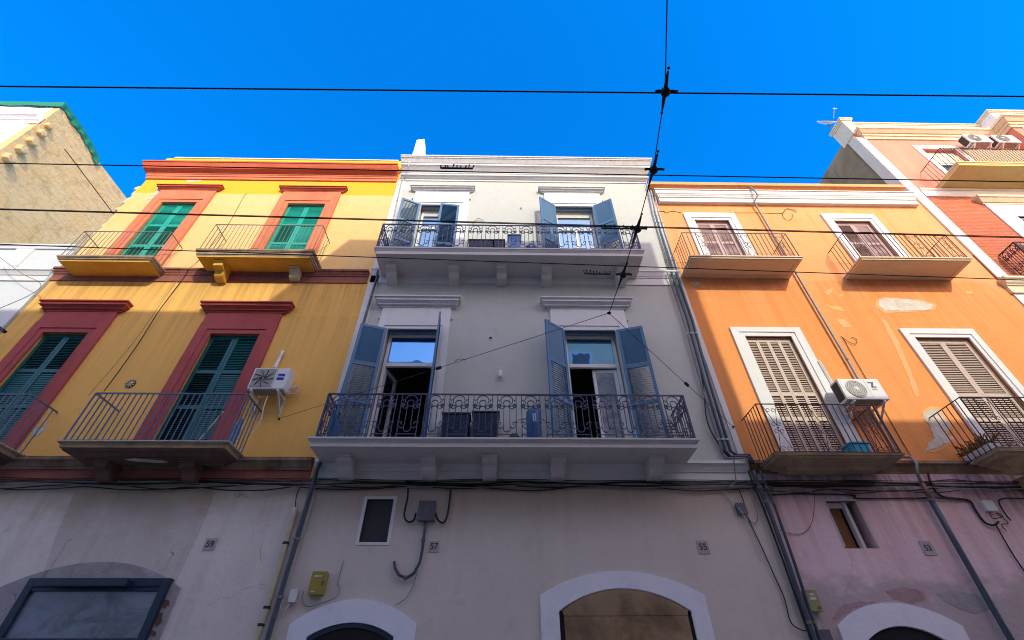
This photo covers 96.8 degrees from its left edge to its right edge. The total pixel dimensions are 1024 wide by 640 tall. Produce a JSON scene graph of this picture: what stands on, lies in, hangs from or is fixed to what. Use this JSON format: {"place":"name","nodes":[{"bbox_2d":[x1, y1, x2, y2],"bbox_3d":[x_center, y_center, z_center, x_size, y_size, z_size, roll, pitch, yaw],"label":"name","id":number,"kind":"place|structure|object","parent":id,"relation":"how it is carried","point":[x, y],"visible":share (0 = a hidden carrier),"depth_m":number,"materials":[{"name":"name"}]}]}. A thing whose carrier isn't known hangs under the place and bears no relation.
{"place":"outdoors","nodes":[
{"label":"outdoors","id":0,"kind":"place"},
{"bbox_2d":[0,243,79,333],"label":"building","id":1,"kind":"structure","parent":0,"point":[38,263],"depth_m":12.41,"materials":[{"name":"white paint"}]},
{"bbox_2d":[0,101,126,246],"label":"stone building","id":2,"kind":"structure","parent":0,"point":[45,132],"depth_m":18.66,"materials":[{"name":"stone"}]},
{"bbox_2d":[468,239,493,246],"bbox_3d":[-0.860,-1.923,12.572,0.700,0.600,0.320,0,-41,-1],"label":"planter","id":3,"kind":"object","parent":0,"point":[482,244],"visible":0.29,"depth_m":12.58,"materials":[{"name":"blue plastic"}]},
{"bbox_2d":[0,0,1023,197],"label":"sky","id":4,"kind":"structure","parent":0,"point":[905,47],"materials":[{"name":"blue"}]},
{"bbox_2d":[819,109,1023,305],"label":"red building","id":5,"kind":"structure","parent":0,"point":[891,150],"depth_m":15.87,"materials":[{"name":"paint"}]},
{"bbox_2d":[912,145,974,174],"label":"window","id":6,"kind":"structure","parent":5,"relation":"in","point":[927,155],"depth_m":17.60,"materials":[{"name":"white paint"}]},
{"bbox_2d":[957,134,993,157],"bbox_3d":[17.978,-6.724,17.579,0.876,1.000,0.478,0,-41,-1],"label":"air conditioner","id":7,"kind":"object","parent":5,"relation":"attached to","point":[972,141],"visible":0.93,"depth_m":17.50,"materials":[{"name":"metal"}]},
{"bbox_2d":[972,194,1023,238],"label":"window","id":8,"kind":"structure","parent":5,"relation":"in","point":[1008,208],"depth_m":15.25,"materials":[{"name":"white paint"}]},
{"bbox_2d":[988,135,1021,149],"bbox_3d":[19.083,-6.716,17.595,0.866,1.000,0.478,0,-41,-1],"label":"air conditioner","id":9,"kind":"object","parent":5,"relation":"attached to","point":[1007,141],"visible":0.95,"depth_m":17.50,"materials":[{"name":"metal"}]},
{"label":"pavement","id":10,"kind":"structure","parent":0,"visible":0},
{"bbox_2d":[0,157,401,639],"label":"yellow building","id":11,"kind":"structure","parent":10,"relation":"on","point":[83,563],"depth_m":10.10,"materials":[{"name":"paint"}]},
{"bbox_2d":[0,299,133,449],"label":"window","id":12,"kind":"structure","parent":11,"relation":"in","point":[47,373],"depth_m":10.77,"materials":[{"name":"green paint"}]},
{"bbox_2d":[0,578,173,639],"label":"window","id":13,"kind":"structure","parent":11,"relation":"in","point":[45,608],"depth_m":7.37,"materials":[{"name":"glass"}]},
{"bbox_2d":[104,270,187,390],"bbox_3d":[-8.965,0.106,11.302,0.208,3.811,0.053,-27,-47,27],"label":"cable","id":14,"kind":"object","parent":11,"relation":"attached to","point":[145,332],"visible":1,"depth_m":11.16,"materials":[{"name":"black rubber"}]},
{"bbox_2d":[0,485,298,490],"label":"cable","id":15,"kind":"object","parent":11,"relation":"attached to","point":[145,489],"visible":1,"depth_m":8.63,"materials":[{"name":"black rubber"}]},
{"bbox_2d":[104,184,224,265],"bbox_3d":[-10.725,-2.858,13.946,2.180,4.090,0.390,0,-41,-1],"label":"window","id":16,"kind":"structure","parent":11,"relation":"in","point":[200,194],"depth_m":14.19,"materials":[{"name":"paint"}]},
{"bbox_2d":[202,538,217,550],"bbox_3d":[-5.367,3.987,8.083,0.200,0.200,0.015,0,-41,-1],"label":"number plate","id":17,"kind":"object","parent":11,"relation":"attached to","point":[209,544],"visible":1,"depth_m":8.08,"materials":[{"name":"ceramic"}]},
{"bbox_2d":[134,300,294,439],"bbox_3d":[-6.795,1.195,10.476,2.340,4.090,0.440,0,-41,-1],"label":"window","id":18,"kind":"structure","parent":11,"relation":"in","point":[227,364],"depth_m":10.64,"materials":[{"name":"green paint"}]},
{"bbox_2d":[112,479,319,481],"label":"cable","id":19,"kind":"object","parent":11,"relation":"attached to","point":[215,480],"visible":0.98,"depth_m":8.72,"materials":[{"name":"rubber"}]},
{"bbox_2d":[228,418,242,445],"bbox_3d":[-5.417,2.183,8.944,0.015,0.560,0.260,0,-41,-1],"label":"blue banner","id":20,"kind":"object","parent":11,"relation":"attached to","point":[236,432],"visible":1,"depth_m":8.91,"materials":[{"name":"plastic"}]},
{"bbox_2d":[247,368,294,415],"bbox_3d":[-5.283,1.554,9.901,0.793,0.953,0.446,0,-41,-1],"label":"air conditioner","id":21,"kind":"object","parent":11,"relation":"attached to","point":[277,382],"visible":1,"depth_m":9.86,"materials":[{"name":"metal"}]},
{"bbox_2d":[253,507,297,639],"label":"cable duct","id":22,"kind":"object","parent":11,"relation":"attached to","point":[269,598],"visible":1,"depth_m":7.67,"materials":[{"name":"beige plastic"}]},
{"bbox_2d":[273,350,283,367],"bbox_3d":[-5.458,0.926,10.638,0.080,0.558,0.168,12,-42,-13],"label":"pipe cover","id":23,"kind":"object","parent":11,"relation":"attached to","point":[278,359],"visible":0.97,"depth_m":10.63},
{"bbox_2d":[250,185,347,252],"bbox_3d":[-6.646,-2.923,14.092,2.260,3.830,0.390,0,-41,-1],"label":"window","id":24,"kind":"structure","parent":11,"relation":"in","point":[329,196],"depth_m":14.46,"materials":[{"name":"green wood"}]},
{"bbox_2d":[278,314,604,419],"bbox_3d":[-1.711,1.007,8.521,7.314,0.136,0.055,-18,-44,19],"label":"stay wire","id":25,"kind":"object","parent":11,"relation":"attached to","point":[438,367],"visible":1,"depth_m":8.36,"materials":[{"name":"metal"}]},
{"bbox_2d":[270,139,809,639],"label":"white building","id":26,"kind":"structure","parent":10,"relation":"on","point":[606,395],"depth_m":8.98,"materials":[{"name":"paint"}]},
{"bbox_2d":[264,460,321,639],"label":"downpipe","id":27,"kind":"object","parent":26,"relation":"attached to","point":[280,596],"visible":0.93,"depth_m":7.88,"materials":[{"name":"metal"}]},
{"bbox_2d":[288,589,298,602],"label":"junction box","id":28,"kind":"object","parent":26,"relation":"attached to","point":[293,596],"visible":1,"depth_m":7.52,"materials":[{"name":"plastic"}]},
{"bbox_2d":[280,487,314,610],"bbox_3d":[-3.739,3.936,8.085,0.185,2.113,0.029,0,-41,-1],"label":"cable","id":29,"kind":"object","parent":26,"relation":"attached to","point":[299,545],"visible":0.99,"depth_m":8.09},
{"bbox_2d":[307,571,328,595],"bbox_3d":[-3.249,4.428,7.642,0.256,0.350,0.149,0,-41,-1],"label":"meter box","id":30,"kind":"object","parent":26,"relation":"attached to","point":[318,583],"visible":1,"depth_m":7.59,"materials":[{"name":"metal"}]},
{"bbox_2d":[302,561,343,606],"bbox_3d":[-3.178,4.445,7.681,0.602,0.691,0.047,0,-41,-1],"label":"cable","id":31,"kind":"object","parent":26,"relation":"attached to","point":[330,599],"visible":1,"depth_m":7.53,"materials":[{"name":"rubber"}]},
{"bbox_2d":[327,409,340,436],"bbox_3d":[-3.558,2.149,9.107,0.113,0.550,0.480,0,-41,-1],"label":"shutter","id":32,"kind":"object","parent":26,"relation":"hanging from","point":[332,424],"visible":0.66,"depth_m":9.09,"materials":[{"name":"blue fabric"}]},
{"bbox_2d":[314,628,386,639],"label":"door","id":33,"kind":"structure","parent":26,"relation":"in","point":[346,633],"depth_m":7.24,"materials":[{"name":"black"}]},
{"bbox_2d":[335,269,378,409],"bbox_3d":[-3.747,0.690,10.861,0.153,5.534,0.075,0,-41,-1],"label":"conduit","id":34,"kind":"object","parent":26,"relation":"attached to","point":[370,299],"visible":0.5,"depth_m":11.82,"materials":[{"name":"metal"}]},
{"bbox_2d":[355,496,396,544],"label":"window","id":35,"kind":"structure","parent":26,"relation":"in","point":[378,521],"depth_m":8.43,"materials":[{"name":"white paint"}]},
{"bbox_2d":[386,172,403,242],"bbox_3d":[-3.762,-3.365,14.425,0.136,4.939,0.055,0,-41,-1],"label":"conduit","id":36,"kind":"object","parent":26,"relation":"attached to","point":[395,207],"visible":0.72,"depth_m":14.67,"materials":[{"name":"metal"}]},
{"bbox_2d":[336,295,460,436],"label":"window","id":37,"kind":"structure","parent":26,"relation":"in","point":[400,313],"depth_m":11.10,"materials":[{"name":"white paint"}]},
{"bbox_2d":[393,521,425,580],"bbox_3d":[-1.814,4.040,8.041,0.534,1.001,0.094,-2,-41,2],"label":"hose","id":38,"kind":"object","parent":26,"relation":"attached to","point":[406,577],"visible":1,"depth_m":7.87,"materials":[{"name":"plastic"}]},
{"bbox_2d":[403,488,416,522],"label":"cable","id":39,"kind":"object","parent":26,"relation":"attached to","point":[406,520],"visible":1,"depth_m":8.44,"materials":[{"name":"black rubber"}]},
{"bbox_2d":[417,501,435,521],"bbox_3d":[-1.577,3.555,8.448,0.316,0.360,0.133,0,-41,-1],"label":"junction box","id":40,"kind":"object","parent":26,"relation":"attached to","point":[426,511],"visible":1,"depth_m":8.39,"materials":[{"name":"grey plastic"}]},
{"bbox_2d":[389,184,474,246],"bbox_3d":[-2.387,-2.837,14.177,2.299,4.060,0.787,0,-41,-1],"label":"window","id":41,"kind":"structure","parent":26,"relation":"in","point":[452,201],"depth_m":14.56,"materials":[{"name":"white paint"}]},
{"bbox_2d":[428,541,439,551],"bbox_3d":[-1.389,4.039,8.111,0.180,0.180,0.015,0,-41,-1],"label":"number plate","id":42,"kind":"object","parent":26,"relation":"attached to","point":[433,546],"visible":1,"depth_m":8.11,"materials":[{"name":"ceramic"}]},
{"bbox_2d":[435,489,450,523],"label":"cable","id":43,"kind":"object","parent":26,"relation":"attached to","point":[438,520],"visible":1,"depth_m":8.43,"materials":[{"name":"black rubber"}]},
{"bbox_2d":[441,412,471,436],"bbox_3d":[-1.156,2.328,9.281,0.600,0.799,0.380,0,-41,-1],"label":"storage box","id":44,"kind":"object","parent":26,"relation":"on","point":[458,415],"visible":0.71,"depth_m":9.26,"materials":[{"name":"blue plastic"}]},
{"bbox_2d":[320,484,595,488],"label":"cable","id":45,"kind":"object","parent":26,"relation":"attached to","point":[455,488],"visible":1,"depth_m":8.75,"materials":[{"name":"black rubber"}]},
{"bbox_2d":[472,411,499,436],"bbox_3d":[-0.546,2.318,9.303,0.580,0.839,0.380,0,-41,-1],"label":"storage box","id":46,"kind":"object","parent":26,"relation":"on","point":[480,422],"visible":0.56,"depth_m":9.28,"materials":[{"name":"blue plastic"}]},
{"bbox_2d":[0,479,991,483],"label":"cable","id":47,"kind":"object","parent":26,"relation":"attached to","point":[454,481],"visible":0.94,"depth_m":8.82,"materials":[{"name":"rubber"}]},
{"bbox_2d":[0,477,994,481],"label":"cable","id":48,"kind":"object","parent":26,"relation":"attached to","point":[502,479],"visible":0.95,"depth_m":8.89,"materials":[{"name":"black rubber"}]},
{"bbox_2d":[508,234,521,247],"bbox_3d":[0.074,-1.999,12.685,0.390,0.855,0.320,0,-41,-1],"label":"storage box","id":49,"kind":"object","parent":26,"relation":"on","point":[515,237],"visible":0.57,"depth_m":12.73,"materials":[{"name":"blue plastic"}]},
{"bbox_2d":[519,407,544,436],"bbox_3d":[0.422,2.214,9.236,0.566,0.900,0.393,0,-41,-1],"label":"water tank","id":50,"kind":"object","parent":26,"relation":"on","point":[531,411],"visible":0.63,"depth_m":9.19,"materials":[{"name":"blue plastic"}]},
{"bbox_2d":[320,486,752,488],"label":"cable","id":51,"kind":"object","parent":26,"relation":"attached to","point":[545,488],"visible":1,"depth_m":8.78,"materials":[{"name":"rubber"}]},
{"bbox_2d":[405,481,746,483],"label":"cable","id":52,"kind":"object","parent":26,"relation":"attached to","point":[548,483],"visible":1,"depth_m":8.84,"materials":[{"name":"black rubber"}]},
{"bbox_2d":[538,186,623,248],"bbox_3d":[2.033,-2.834,14.206,2.331,4.060,0.884,0,-41,-1],"label":"window","id":53,"kind":"structure","parent":26,"relation":"in","point":[554,196],"depth_m":14.60,"materials":[{"name":"white paint"}]},
{"bbox_2d":[540,296,669,437],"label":"window","id":54,"kind":"structure","parent":26,"relation":"in","point":[566,353],"depth_m":10.96,"materials":[{"name":"white paint"}]},
{"bbox_2d":[562,589,692,639],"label":"door","id":55,"kind":"structure","parent":26,"relation":"in","point":[615,614],"depth_m":7.44,"materials":[{"name":"brown wood"}]},
{"bbox_2d":[645,181,669,269],"bbox_3d":[4.577,-3.084,14.362,0.277,4.670,0.055,0,-41,-1],"label":"conduit","id":56,"kind":"object","parent":26,"relation":"attached to","point":[666,259],"visible":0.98,"depth_m":14.10,"materials":[{"name":"metal"}]},
{"bbox_2d":[648,181,673,269],"bbox_3d":[4.676,-3.085,14.365,0.271,4.671,0.065,0,-41,-1],"label":"conduit","id":57,"kind":"object","parent":26,"relation":"attached to","point":[661,229],"visible":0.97,"depth_m":14.05,"materials":[{"name":"metal"}]},
{"bbox_2d":[651,181,677,269],"bbox_3d":[4.775,-3.086,14.367,0.246,4.671,0.050,0,-41,-1],"label":"conduit","id":58,"kind":"object","parent":26,"relation":"attached to","point":[664,231],"visible":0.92,"depth_m":14.04,"materials":[{"name":"metal"}]},
{"bbox_2d":[610,314,733,427],"bbox_3d":[3.159,1.098,8.539,0.055,0.287,4.644,-32,-50,31],"label":"stay wire","id":59,"kind":"object","parent":26,"relation":"attached to","point":[686,384],"visible":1,"depth_m":8.54,"materials":[{"name":"metal"}]},
{"bbox_2d":[696,540,709,553],"bbox_3d":[3.435,4.082,8.178,0.200,0.220,0.015,0,-41,-1],"label":"number plate","id":60,"kind":"object","parent":26,"relation":"attached to","point":[702,546],"visible":1,"depth_m":8.18,"materials":[{"name":"ceramic"}]},
{"bbox_2d":[667,272,748,462],"bbox_3d":[4.480,0.777,10.902,0.457,5.576,0.117,-4,-41,4],"label":"conduit","id":61,"kind":"object","parent":26,"relation":"attached to","point":[718,440],"visible":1,"depth_m":10.36,"materials":[{"name":"grey metal"}]},
{"bbox_2d":[670,271,751,463],"bbox_3d":[4.545,0.780,10.909,0.445,5.581,0.147,-5,-41,6],"label":"conduit","id":62,"kind":"object","parent":26,"relation":"attached to","point":[722,439],"visible":1,"depth_m":10.43,"materials":[{"name":"metal"}]},
{"bbox_2d":[700,373,728,456],"bbox_3d":[4.344,0.982,10.795,0.364,4.775,0.069,2,-41,-3],"label":"cable","id":63,"kind":"object","parent":26,"relation":"attached to","point":[707,419],"visible":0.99,"depth_m":9.75,"materials":[{"name":"black rubber"}]},
{"bbox_2d":[675,271,754,463],"bbox_3d":[4.623,0.780,10.912,0.401,5.581,0.141,-15,-43,17],"label":"conduit","id":64,"kind":"object","parent":26,"relation":"attached to","point":[727,439],"visible":1,"depth_m":10.47,"materials":[{"name":"metal"}]},
{"bbox_2d":[734,503,747,514],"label":"junction box","id":65,"kind":"object","parent":26,"relation":"attached to","point":[742,507],"visible":1,"depth_m":8.56,"materials":[{"name":"grey plastic"}]},
{"bbox_2d":[738,488,806,631],"bbox_3d":[4.565,4.147,8.092,0.343,2.323,0.054,-1,-41,0],"label":"cable","id":66,"kind":"object","parent":26,"relation":"attached to","point":[772,570],"visible":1,"depth_m":7.89,"materials":[{"name":"black rubber"}]},
{"bbox_2d":[756,494,792,612],"bbox_3d":[4.669,4.018,8.214,0.133,2.171,0.027,-6,-41,6],"label":"cable","id":67,"kind":"object","parent":26,"relation":"attached to","point":[773,554],"visible":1,"depth_m":8.05,"materials":[{"name":"rubber"}]},
{"bbox_2d":[748,470,811,639],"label":"conduit","id":68,"kind":"object","parent":26,"relation":"attached to","point":[789,578],"visible":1,"depth_m":7.98,"materials":[{"name":"grey metal"}]},
{"bbox_2d":[648,182,1023,639],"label":"orange building","id":69,"kind":"structure","parent":10,"relation":"on","point":[941,360],"depth_m":10.67,"materials":[{"name":"paint"}]},
{"bbox_2d":[0,481,1021,487],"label":"cable","id":70,"kind":"object","parent":69,"relation":"attached to","point":[692,484],"visible":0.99,"depth_m":8.81,"materials":[{"name":"black rubber"}]},
{"bbox_2d":[6,484,1022,491],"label":"cable","id":71,"kind":"object","parent":69,"relation":"attached to","point":[495,488],"visible":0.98,"depth_m":8.75,"materials":[{"name":"black rubber"}]},
{"bbox_2d":[9,482,1023,489],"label":"cable","id":72,"kind":"object","parent":69,"relation":"attached to","point":[515,485],"visible":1,"depth_m":8.76,"materials":[{"name":"rubber"}]},
{"bbox_2d":[683,212,756,254],"bbox_3d":[6.403,-2.287,13.952,1.680,2.950,0.292,0,-41,-1],"label":"window","id":73,"kind":"structure","parent":69,"relation":"in","point":[690,217],"depth_m":14.27,"materials":[{"name":"white paint"}]},
{"bbox_2d":[751,470,817,639],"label":"conduit","id":74,"kind":"object","parent":69,"relation":"attached to","point":[765,501],"visible":1,"depth_m":7.99,"materials":[{"name":"metal"}]},
{"bbox_2d":[759,470,821,639],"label":"conduit","id":75,"kind":"object","parent":69,"relation":"attached to","point":[766,487],"visible":1,"depth_m":7.99,"materials":[{"name":"metal"}]},
{"bbox_2d":[729,327,860,452],"bbox_3d":[6.452,1.657,10.525,1.800,3.660,0.292,0,-41,-1],"label":"window","id":76,"kind":"structure","parent":69,"relation":"in","point":[776,372],"depth_m":10.58,"materials":[{"name":"white paint"}]},
{"bbox_2d":[801,590,823,611],"bbox_3d":[5.032,4.710,7.626,0.206,0.320,0.134,0,-41,-1],"label":"meter box","id":77,"kind":"object","parent":69,"relation":"attached to","point":[814,601],"visible":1,"depth_m":7.58,"materials":[{"name":"yellow metal"}]},
{"bbox_2d":[814,629,832,639],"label":"junction box","id":78,"kind":"object","parent":69,"relation":"attached to","point":[825,634],"visible":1,"depth_m":7.33,"materials":[{"name":"grey plastic"}]},
{"bbox_2d":[817,360,832,383],"bbox_3d":[7.375,1.336,10.603,0.094,0.952,0.094,0,-41,-1],"label":"pipe cover","id":79,"kind":"object","parent":69,"relation":"attached to","point":[825,371],"visible":0.6,"depth_m":10.69,"materials":[{"name":"plastic"}]},
{"bbox_2d":[749,186,922,482],"bbox_3d":[8.041,-0.671,12.198,0.278,10.175,0.282,0,-41,-1],"label":"downpipe","id":80,"kind":"object","parent":69,"relation":"attached to","point":[847,358],"visible":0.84,"depth_m":11.39,"materials":[{"name":"grey metal"}]},
{"bbox_2d":[823,499,878,547],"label":"window","id":81,"kind":"structure","parent":69,"relation":"in","point":[834,511],"depth_m":8.65,"materials":[{"name":"white glass"}]},
{"bbox_2d":[840,441,871,452],"bbox_3d":[6.847,2.619,9.003,0.400,0.303,0.340,0,-41,-1],"label":"storage box","id":82,"kind":"object","parent":69,"relation":"on","point":[856,446],"visible":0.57,"depth_m":8.95,"materials":[{"name":"teal plastic"}]},
{"bbox_2d":[830,379,888,427],"bbox_3d":[7.646,1.810,9.957,0.924,0.945,0.508,0,-41,-1],"label":"air conditioner","id":83,"kind":"object","parent":69,"relation":"attached to","point":[858,391],"visible":0.98,"depth_m":9.89,"materials":[{"name":"metal"}]},
{"bbox_2d":[842,406,870,421],"bbox_3d":[7.526,1.942,9.947,0.511,0.510,0.269,0,-41,-1],"label":"hose","id":84,"kind":"object","parent":83,"relation":"attached to","point":[845,412],"visible":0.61,"depth_m":9.88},
{"bbox_2d":[763,489,958,493],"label":"cable","id":85,"kind":"object","parent":69,"relation":"attached to","point":[855,493],"visible":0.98,"depth_m":8.83,"materials":[{"name":"black rubber"}]},
{"bbox_2d":[820,213,910,261],"bbox_3d":[10.972,-2.262,14.030,1.760,2.980,0.292,0,-41,-1],"label":"window","id":86,"kind":"structure","parent":69,"relation":"in","point":[829,218],"depth_m":14.37,"materials":[{"name":"white paint"}]},
{"bbox_2d":[771,493,966,500],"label":"cable","id":87,"kind":"object","parent":69,"relation":"attached to","point":[854,496],"visible":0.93,"depth_m":8.82,"materials":[{"name":"black rubber"}]},
{"bbox_2d":[843,338,910,455],"bbox_3d":[8.244,1.635,10.392,0.231,3.247,0.070,22,-46,-23],"label":"cable","id":88,"kind":"object","parent":69,"relation":"attached to","point":[882,406],"visible":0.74,"depth_m":10.03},
{"bbox_2d":[759,479,1018,483],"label":"cable","id":89,"kind":"object","parent":69,"relation":"attached to","point":[891,482],"visible":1,"depth_m":8.94,"materials":[{"name":"rubber"}]},
{"bbox_2d":[869,627,940,639],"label":"door","id":90,"kind":"structure","parent":69,"relation":"in","point":[895,633],"depth_m":7.39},
{"bbox_2d":[918,541,937,555],"bbox_3d":[7.545,4.140,8.256,0.220,0.240,0.015,0,-41,-1],"label":"number plate","id":91,"kind":"object","parent":69,"relation":"attached to","point":[927,547],"visible":1,"depth_m":8.25,"materials":[{"name":"ceramic"}]},
{"bbox_2d":[898,328,1023,447],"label":"window","id":92,"kind":"structure","parent":69,"relation":"in","point":[954,368],"depth_m":10.87,"materials":[{"name":"white paint"}]},
{"bbox_2d":[927,472,999,525],"bbox_3d":[8.650,3.460,8.799,0.914,1.005,0.152,4,-41,-5],"label":"cable","id":93,"kind":"object","parent":69,"relation":"attached to","point":[972,504],"visible":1,"depth_m":8.78,"materials":[{"name":"black rubber"}]},
{"bbox_2d":[928,500,1014,639],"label":"downpipe","id":94,"kind":"object","parent":69,"relation":"attached to","point":[1003,626],"visible":1,"depth_m":7.88,"materials":[{"name":"metal"}]},
{"bbox_2d":[919,482,934,500],"bbox_3d":[8.040,3.335,8.820,0.127,0.360,0.128,0,-41,-1],"label":"downpipe","id":95,"kind":"object","parent":94,"relation":"attached to","point":[926,491],"visible":1,"depth_m":8.79,"materials":[{"name":"grey metal"}]},
{"bbox_2d":[953,432,1000,464],"bbox_3d":[9.420,2.603,9.144,0.662,0.426,0.990,0,-41,-1],"label":"planter","id":96,"kind":"object","parent":69,"relation":"on","point":[979,448],"visible":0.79,"depth_m":9.06,"materials":[{"name":"green plant"}]},
{"bbox_2d":[979,500,998,511],"bbox_3d":[9.154,3.576,8.737,0.216,0.200,0.079,0,-41,-1],"label":"junction box","id":97,"kind":"object","parent":69,"relation":"attached to","point":[988,505],"visible":1,"depth_m":8.71,"materials":[{"name":"plastic"}]},
{"bbox_2d":[996,525,1023,570],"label":"cable","id":98,"kind":"object","parent":69,"relation":"attached to","point":[1009,548],"visible":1,"depth_m":8.24,"materials":[{"name":"black rubber"}]},
{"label":"pavement","id":99,"kind":"structure","parent":0,"visible":0},
{"bbox_3d":[4.354,-10.136,1.152,9.100,19.700,6.700,0,-41,-1],"label":"facing house","id":100,"kind":"object","parent":99,"relation":"on","visible":0},
{"bbox_2d":[609,0,667,311],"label":"span wire","id":101,"kind":"object","parent":100,"relation":"attached to","point":[659,125],"visible":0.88,"depth_m":4.96,"materials":[{"name":"metal"}]},
{"bbox_2d":[0,163,1023,181],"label":"overhead wire","id":102,"kind":"object","parent":101,"relation":"attached to","point":[508,172],"visible":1,"depth_m":5.43,"materials":[{"name":"metal"}]},
{"bbox_2d":[440,164,473,169],"bbox_3d":[-0.651,-1.831,5.423,0.411,0.080,0.031,0,-41,-1],"label":"spiked clip","id":103,"kind":"object","parent":102,"relation":"attached to","point":[461,167],"visible":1,"depth_m":5.40,"materials":[{"name":"metal"}]},
{"bbox_2d":[0,208,1023,237],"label":"overhead wire","id":104,"kind":"object","parent":101,"relation":"attached to","point":[505,223],"visible":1,"depth_m":6.00,"materials":[{"name":"metal"}]},
{"bbox_2d":[616,262,631,285],"bbox_3d":[1.646,-0.664,6.699,0.224,0.090,0.448,18,-44,-20],"label":"wire hanger","id":105,"kind":"object","parent":101,"relation":"hanging from","point":[623,274],"visible":1,"depth_m":6.67,"materials":[{"name":"metal"}]},
{"bbox_2d":[0,244,1021,279],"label":"overhead wire","id":106,"kind":"object","parent":105,"relation":"hanging from","point":[503,261],"visible":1,"depth_m":6.50,"materials":[{"name":"metal"}]},
{"bbox_2d":[629,213,646,242],"bbox_3d":[1.685,-1.213,6.069,0.226,0.090,0.447,17,-44,-18],"label":"wire hanger","id":107,"kind":"object","parent":101,"relation":"hanging from","point":[637,228],"visible":1,"depth_m":6.04,"materials":[{"name":"metal"}]},
{"bbox_2d":[644,150,664,186],"bbox_3d":[1.694,-1.792,5.402,0.228,0.090,0.446,-15,-43,16],"label":"wire hanger","id":108,"kind":"object","parent":101,"relation":"hanging from","point":[653,169],"visible":1,"depth_m":5.38,"materials":[{"name":"metal"}]},
{"bbox_2d":[655,66,677,113],"bbox_3d":[1.606,-2.379,4.726,0.220,0.090,0.450,-18,-44,20],"label":"wire hanger","id":109,"kind":"object","parent":101,"relation":"hanging from","point":[665,91],"visible":1,"depth_m":4.71,"materials":[{"name":"metal"}]},
{"bbox_2d":[0,86,1023,96],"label":"overhead wire","id":110,"kind":"object","parent":109,"relation":"hanging from","point":[508,91],"visible":1,"depth_m":4.73,"materials":[{"name":"metal"}]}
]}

